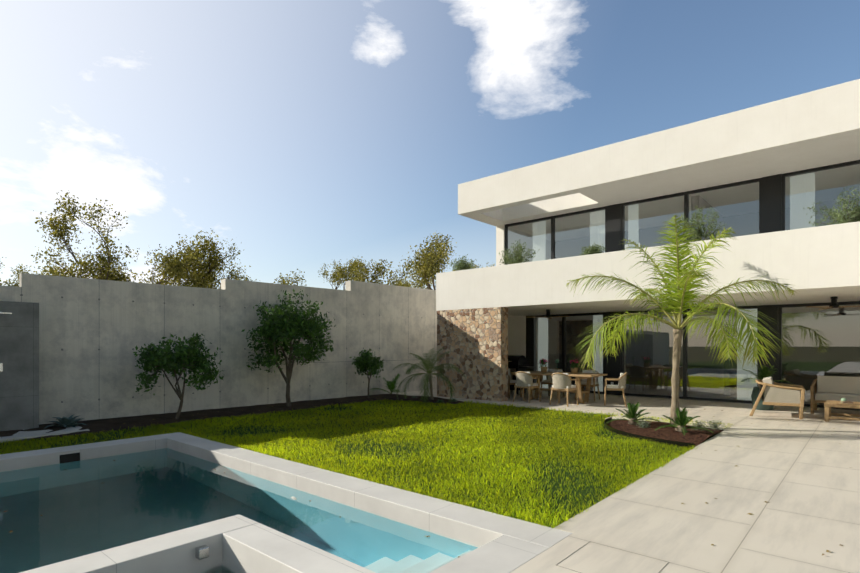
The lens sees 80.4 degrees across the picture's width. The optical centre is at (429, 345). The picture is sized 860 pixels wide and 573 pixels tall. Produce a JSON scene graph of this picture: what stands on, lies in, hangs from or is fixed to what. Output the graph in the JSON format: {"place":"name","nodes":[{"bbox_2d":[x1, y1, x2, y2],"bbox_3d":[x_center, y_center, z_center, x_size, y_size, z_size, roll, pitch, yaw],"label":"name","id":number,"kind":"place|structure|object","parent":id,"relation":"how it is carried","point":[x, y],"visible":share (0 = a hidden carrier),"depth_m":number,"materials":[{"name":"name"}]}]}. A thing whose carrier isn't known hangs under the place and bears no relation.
{"place":"outdoors","nodes":[
{"label":"outdoors","id":0,"kind":"place"},
{"bbox_2d":[0,399,730,528],"bbox_3d":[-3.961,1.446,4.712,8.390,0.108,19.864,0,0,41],"label":"lawn grass","id":1,"kind":"structure","parent":0,"point":[423,430],"depth_m":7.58,"materials":[{"name":"green plant"}]},
{"bbox_2d":[0,301,88,442],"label":"shower wall","id":2,"kind":"structure","parent":1,"relation":"on","point":[19,365],"depth_m":8.74,"materials":[{"name":"grey paint"}]},
{"bbox_2d":[133,333,223,418],"bbox_3d":[-5.065,0.629,10.172,1.550,1.809,1.514,0,0,41],"label":"citrus tree","id":3,"kind":"object","parent":1,"relation":"on","point":[183,358],"visible":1,"depth_m":10.02,"materials":[{"name":"green plant"}]},
{"bbox_2d":[0,394,463,440],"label":"soil bed","id":4,"kind":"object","parent":1,"relation":"on","point":[100,425],"depth_m":10.74,"materials":[{"name":"brown soil"}]},
{"bbox_2d":[45,415,85,427],"bbox_3d":[-6.497,1.392,9.157,0.716,0.301,0.810,0,0,41],"label":"agave","id":5,"kind":"object","parent":4,"relation":"on","point":[66,421],"visible":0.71,"depth_m":9.10,"materials":[{"name":"teal plant"}]},
{"bbox_2d":[372,374,401,393],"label":"shrub","id":6,"kind":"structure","parent":4,"relation":"on","point":[391,386],"depth_m":15.02,"materials":[{"name":"green plant"}]},
{"bbox_2d":[0,432,572,572],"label":"swimming pool","id":7,"kind":"structure","parent":1,"relation":"on","point":[238,543],"depth_m":4.06,"materials":[{"name":"stone"}]},
{"bbox_2d":[0,448,479,572],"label":"pool water","id":8,"kind":"structure","parent":7,"relation":"in","point":[80,508],"depth_m":4.92,"materials":[{"name":"blue liquid"}]},
{"bbox_2d":[4,396,858,557],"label":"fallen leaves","id":9,"kind":"object","parent":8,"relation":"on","point":[588,410],"visible":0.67,"depth_m":4.85,"materials":[{"name":"brown plant"}]},
{"bbox_2d":[241,288,335,406],"bbox_3d":[-3.378,0.053,12.247,2.097,2.964,2.161,0,0,-4],"label":"citrus tree","id":10,"kind":"object","parent":1,"relation":"on","point":[278,325],"visible":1,"depth_m":12.00,"materials":[{"name":"green plant"}]},
{"bbox_2d":[350,349,383,397],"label":"citrus tree","id":11,"kind":"object","parent":1,"relation":"on","point":[366,362],"visible":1,"depth_m":13.91,"materials":[{"name":"green plant"}]},
{"bbox_2d":[393,347,465,403],"bbox_3d":[0.010,0.784,13.609,1.945,1.494,1.640,0,0,-17],"label":"pygmy palm","id":12,"kind":"object","parent":1,"relation":"on","point":[429,373],"visible":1,"depth_m":13.54,"materials":[{"name":"green plant"}]},
{"bbox_2d":[604,417,723,447],"bbox_3d":[3.768,1.462,8.833,2.010,0.075,2.010,0,0,41],"label":"mulch bed","id":13,"kind":"object","parent":1,"relation":"on","point":[673,436],"visible":0.73,"depth_m":8.48,"materials":[{"name":"brown soil"}]},
{"bbox_2d":[606,402,659,427],"bbox_3d":[3.760,1.286,9.353,0.646,0.524,0.845,0,0,-40],"label":"cycad","id":14,"kind":"object","parent":13,"relation":"on","point":[633,414],"visible":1,"depth_m":9.37,"materials":[{"name":"green plant"}]},
{"bbox_2d":[632,419,650,427],"bbox_3d":[3.796,1.389,9.075,0.298,0.235,0.288,0,0,41],"label":"bed plant","id":15,"kind":"object","parent":13,"relation":"on","point":[643,423],"visible":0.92,"depth_m":9.03,"materials":[{"name":"green plant"}]},
{"bbox_2d":[655,408,712,434],"bbox_3d":[4.259,1.284,8.510,0.866,0.529,0.705,0,0,41],"label":"cycad","id":16,"kind":"object","parent":13,"relation":"on","point":[681,420],"visible":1,"depth_m":8.49,"materials":[{"name":"green plant"}]},
{"bbox_2d":[691,420,707,430],"bbox_3d":[4.643,1.396,8.799,0.354,0.242,0.258,0,0,3],"label":"bed plant","id":17,"kind":"object","parent":13,"relation":"on","point":[699,425],"visible":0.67,"depth_m":8.77,"materials":[{"name":"green plant"}]},
{"bbox_2d":[704,420,724,429],"bbox_3d":[4.979,1.395,8.937,0.365,0.263,0.272,0,0,41],"label":"bed plant","id":18,"kind":"object","parent":13,"relation":"on","point":[713,426],"visible":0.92,"depth_m":8.92,"materials":[{"name":"green plant"}]},
{"bbox_2d":[566,215,799,424],"bbox_3d":[4.480,-0.333,9.346,3.703,3.710,3.535,0,0,41],"label":"queen palm","id":19,"kind":"object","parent":1,"relation":"on","point":[681,287],"visible":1,"depth_m":9.04,"materials":[{"name":"green plant"}]},
{"bbox_2d":[0,0,859,289],"label":"sky","id":20,"kind":"structure","parent":0,"point":[306,135],"materials":[{"name":"blue"}]},
{"bbox_2d":[526,315,535,382],"bbox_3d":[3.435,0.220,17.312,0.310,2.500,0.140,0,0,41],"label":"glazing jamb","id":21,"kind":"object","parent":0,"point":[530,339],"visible":0.57,"depth_m":17.24,"materials":[{"name":"black metal"}]},
{"bbox_2d":[389,389,859,572],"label":"terrace paving","id":22,"kind":"structure","parent":0,"point":[801,477],"depth_m":4.75,"materials":[{"name":"tile"}]},
{"bbox_2d":[437,307,507,401],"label":"stone pier","id":23,"kind":"structure","parent":22,"relation":"on","point":[474,342],"depth_m":14.00,"materials":[{"name":"beige stone"}]},
{"bbox_2d":[508,369,521,398],"bbox_3d":[2.249,1.063,14.571,0.558,0.820,0.546,0,0,-40],"label":"dining chair","id":24,"kind":"object","parent":22,"relation":"on","point":[511,381],"visible":0.38,"depth_m":14.31,"materials":[{"name":"brown wood"}]},
{"bbox_2d":[508,355,534,393],"bbox_3d":[2.463,0.878,15.864,1.550,1.185,0.611,0,0,41],"label":"barbecue","id":25,"kind":"object","parent":22,"relation":"on","point":[516,363],"visible":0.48,"depth_m":15.52,"materials":[{"name":"black metal"}]},
{"bbox_2d":[513,371,540,402],"bbox_3d":[2.525,1.063,13.343,0.558,0.820,0.546,0,0,44],"label":"dining chair","id":26,"kind":"object","parent":22,"relation":"on","point":[524,380],"visible":1,"depth_m":13.16,"materials":[{"name":"beige fabric"}]},
{"bbox_2d":[540,368,564,398],"bbox_3d":[3.528,1.063,14.575,0.558,0.820,0.546,0,0,38],"label":"dining chair","id":27,"kind":"object","parent":22,"relation":"on","point":[549,381],"visible":0.4,"depth_m":14.57,"materials":[{"name":"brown wood"}]},
{"bbox_2d":[511,371,606,403],"bbox_3d":[3.423,1.095,13.614,2.300,0.750,1.000,0,0,41],"label":"dining table","id":28,"kind":"object","parent":22,"relation":"on","point":[587,376],"visible":0.73,"depth_m":13.29,"materials":[{"name":"brown wood"}]},
{"bbox_2d":[539,359,549,371],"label":"table flowers","id":29,"kind":"object","parent":28,"relation":"on","point":[543,362],"visible":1,"depth_m":13.86,"materials":[{"name":"red plant"}]},
{"bbox_2d":[567,358,583,373],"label":"table flowers","id":30,"kind":"object","parent":28,"relation":"on","point":[574,363],"visible":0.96,"depth_m":13.22,"materials":[{"name":"red plant"}]},
{"bbox_2d":[549,373,578,406],"bbox_3d":[3.318,1.063,12.655,0.558,0.820,0.546,0,0,43],"label":"dining chair","id":31,"kind":"object","parent":22,"relation":"on","point":[561,381],"visible":1,"depth_m":12.47,"materials":[{"name":"beige fabric"}]},
{"bbox_2d":[575,370,599,400],"bbox_3d":[4.320,1.063,13.887,0.558,0.820,0.546,0,0,36],"label":"dining chair","id":32,"kind":"object","parent":22,"relation":"on","point":[594,382],"visible":0.58,"depth_m":13.88,"materials":[{"name":"beige fabric"}]},
{"bbox_2d":[556,541,668,572],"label":"skimmer lid","id":33,"kind":"object","parent":22,"relation":"on","point":[612,547],"visible":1,"depth_m":3.53,"materials":[{"name":"beige"}]},
{"bbox_2d":[604,372,626,406],"bbox_3d":[4.617,1.063,12.651,0.546,0.820,0.558,0,0,19],"label":"dining chair","id":34,"kind":"object","parent":22,"relation":"on","point":[621,385],"visible":1,"depth_m":12.44,"materials":[{"name":"beige fabric"}]},
{"bbox_2d":[436,79,859,382],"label":"house shell","id":35,"kind":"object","parent":22,"relation":"on","point":[810,130],"visible":0.54,"depth_m":12.26,"materials":[{"name":"paint"}]},
{"bbox_2d":[449,254,474,270],"bbox_3d":[0.961,-2.356,14.922,0.928,0.640,0.698,0,0,17],"label":"balcony shrub","id":36,"kind":"object","parent":35,"relation":"on","point":[462,265],"visible":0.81,"depth_m":14.79,"materials":[{"name":"green plant"}]},
{"bbox_2d":[499,240,539,264],"bbox_3d":[2.354,-2.441,13.635,1.207,0.809,0.747,0,0,41],"label":"balcony shrub","id":37,"kind":"object","parent":35,"relation":"on","point":[517,254],"visible":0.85,"depth_m":13.62,"materials":[{"name":"green plant"}]},
{"bbox_2d":[538,309,569,318],"bbox_3d":[3.448,-0.915,14.302,1.113,0.230,1.184,0,0,41],"label":"ceiling fan","id":38,"kind":"object","parent":35,"relation":"attached to","point":[548,315],"visible":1,"depth_m":14.30,"materials":[{"name":"black metal"}]},
{"bbox_2d":[580,243,605,255],"bbox_3d":[3.928,-2.250,12.306,0.520,0.470,0.624,0,0,-23],"label":"balcony shrub","id":39,"kind":"object","parent":35,"relation":"on","point":[593,250],"visible":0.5,"depth_m":12.21,"materials":[{"name":"green plant"}]},
{"bbox_2d":[505,160,859,264],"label":"glazing","id":40,"kind":"structure","parent":35,"relation":"on","point":[772,203],"depth_m":13.82,"materials":[{"name":"black"}]},
{"bbox_2d":[667,206,733,241],"bbox_3d":[5.750,-2.506,10.805,1.303,0.941,0.897,0,0,23],"label":"balcony shrub","id":41,"kind":"object","parent":35,"relation":"on","point":[698,233],"visible":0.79,"depth_m":10.68,"materials":[{"name":"green plant"}]},
{"bbox_2d":[550,195,859,404],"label":"interior rooms","id":42,"kind":"object","parent":35,"relation":"in","point":[804,349],"visible":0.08,"depth_m":16.51,"materials":[{"name":"grey"}]},
{"bbox_2d":[533,172,814,400],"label":"curtains","id":43,"kind":"object","parent":42,"relation":"attached to","point":[632,234],"depth_m":15.15,"materials":[{"name":"white fabric"}]},
{"bbox_2d":[803,186,859,225],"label":"balcony shrub","id":44,"kind":"object","parent":35,"relation":"on","point":[854,215],"visible":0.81,"depth_m":9.11,"materials":[{"name":"green plant"}]},
{"bbox_2d":[807,296,859,309],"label":"ceiling fan","id":45,"kind":"object","parent":35,"relation":"attached to","point":[834,302],"visible":1,"depth_m":10.59,"materials":[{"name":"black metal"}]},
{"bbox_2d":[534,301,859,409],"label":"sliding glass doors","id":46,"kind":"structure","parent":22,"relation":"on","point":[613,367],"depth_m":13.76,"materials":[{"name":"clear glass"}]},
{"bbox_2d":[590,393,859,410],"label":"door track","id":47,"kind":"structure","parent":22,"relation":"on","point":[706,400],"depth_m":13.68,"materials":[{"name":"black metal"}]},
{"bbox_2d":[751,386,773,409],"bbox_3d":[7.702,1.210,11.755,0.480,0.520,0.473,0,0,41],"label":"planter pot","id":48,"kind":"object","parent":22,"relation":"on","point":[755,395],"visible":0.54,"depth_m":11.65,"materials":[{"name":"grey ceramic"}]},
{"bbox_2d":[741,364,793,384],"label":"potted palm","id":49,"kind":"object","parent":48,"relation":"on","point":[763,372],"visible":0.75,"depth_m":11.71,"materials":[{"name":"green plant"}]},
{"bbox_2d":[749,376,804,418],"bbox_3d":[7.339,1.066,10.762,0.946,0.807,0.860,0,0,35],"label":"lounge chair","id":50,"kind":"object","parent":22,"relation":"on","point":[778,394],"visible":1,"depth_m":10.43,"materials":[{"name":"beige fabric"}]},
{"bbox_2d":[810,376,859,413],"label":"lounge sofa","id":51,"kind":"object","parent":22,"relation":"on","point":[823,389],"visible":1,"depth_m":10.96,"materials":[{"name":"beige fabric"}]},
{"bbox_2d":[824,400,859,421],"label":"coffee table","id":52,"kind":"object","parent":22,"relation":"on","point":[828,404],"visible":1,"depth_m":9.84,"materials":[{"name":"brown wood"}]},
{"bbox_2d":[840,400,852,403],"bbox_3d":[8.109,1.093,9.905,0.160,0.035,0.220,0,0,26],"label":"tray","id":53,"kind":"object","parent":52,"relation":"on","point":[849,402],"visible":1,"depth_m":9.83,"materials":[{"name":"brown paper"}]},
{"label":"ground","id":54,"kind":"structure","parent":0,"visible":0},
{"bbox_2d":[0,280,18,286],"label":"tree","id":55,"kind":"object","parent":54,"relation":"on","point":[5,282],"visible":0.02,"depth_m":18.78,"materials":[{"name":"green plant"}]},
{"bbox_2d":[0,257,43,286],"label":"tree","id":56,"kind":"object","parent":54,"relation":"on","point":[19,271],"visible":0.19,"depth_m":29.88,"materials":[{"name":"green plant"}]},
{"bbox_2d":[42,248,124,280],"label":"tree","id":57,"kind":"object","parent":54,"relation":"on","point":[111,275],"visible":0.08,"depth_m":19.00,"materials":[{"name":"green plant"}]},
{"bbox_2d":[31,190,191,285],"bbox_3d":[-12.066,-2.032,19.550,5.292,7.423,3.884,0,0,-31],"label":"tree","id":58,"kind":"object","parent":54,"relation":"on","point":[167,266],"visible":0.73,"depth_m":19.13,"materials":[{"name":"green plant"}]},
{"bbox_2d":[161,228,241,287],"bbox_3d":[-9.366,-1.572,20.836,5.243,6.501,3.393,0,0,63],"label":"tree","id":59,"kind":"object","parent":54,"relation":"on","point":[209,266],"visible":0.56,"depth_m":20.81,"materials":[{"name":"green plant"}]},
{"bbox_2d":[0,273,436,424],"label":"boundary wall","id":60,"kind":"structure","parent":54,"relation":"on","point":[93,333],"depth_m":11.69,"materials":[{"name":"concrete"}]},
{"bbox_2d":[204,275,249,288],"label":"tree","id":61,"kind":"object","parent":54,"relation":"on","point":[220,280],"depth_m":23.58,"materials":[{"name":"green plant"}]},
{"bbox_2d":[178,251,306,288],"bbox_3d":[-7.703,-1.214,21.789,4.576,5.784,7.309,0,0,41],"label":"tree","id":62,"kind":"object","parent":54,"relation":"on","point":[236,275],"visible":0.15,"depth_m":21.49,"materials":[{"name":"green plant"}]},
{"bbox_2d":[318,257,371,289],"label":"tree","id":63,"kind":"object","parent":54,"relation":"on","point":[340,273],"visible":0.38,"depth_m":31.24,"materials":[{"name":"green plant"}]},
{"bbox_2d":[347,257,392,283],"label":"tree","id":64,"kind":"object","parent":54,"relation":"on","point":[378,269],"visible":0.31,"depth_m":23.43,"materials":[{"name":"green plant"}]},
{"bbox_2d":[376,255,414,286],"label":"tree","id":65,"kind":"object","parent":54,"relation":"on","point":[401,277],"visible":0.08,"depth_m":22.66,"materials":[{"name":"green plant"}]},
{"bbox_2d":[386,276,412,286],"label":"tree","id":66,"kind":"object","parent":54,"relation":"on","point":[399,280],"visible":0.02,"depth_m":28.59,"materials":[{"name":"green plant"}]},
{"bbox_2d":[387,232,456,289],"bbox_3d":[0.252,-1.609,21.595,3.420,6.578,4.027,0,0,41],"label":"tree","id":67,"kind":"object","parent":54,"relation":"on","point":[429,265],"visible":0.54,"depth_m":20.77,"materials":[{"name":"green plant"}]},
{"bbox_2d":[453,262,494,270],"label":"tree","id":68,"kind":"object","parent":54,"relation":"on","point":[475,266],"visible":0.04,"depth_m":27.67,"materials":[{"name":"green plant"}]}
]}

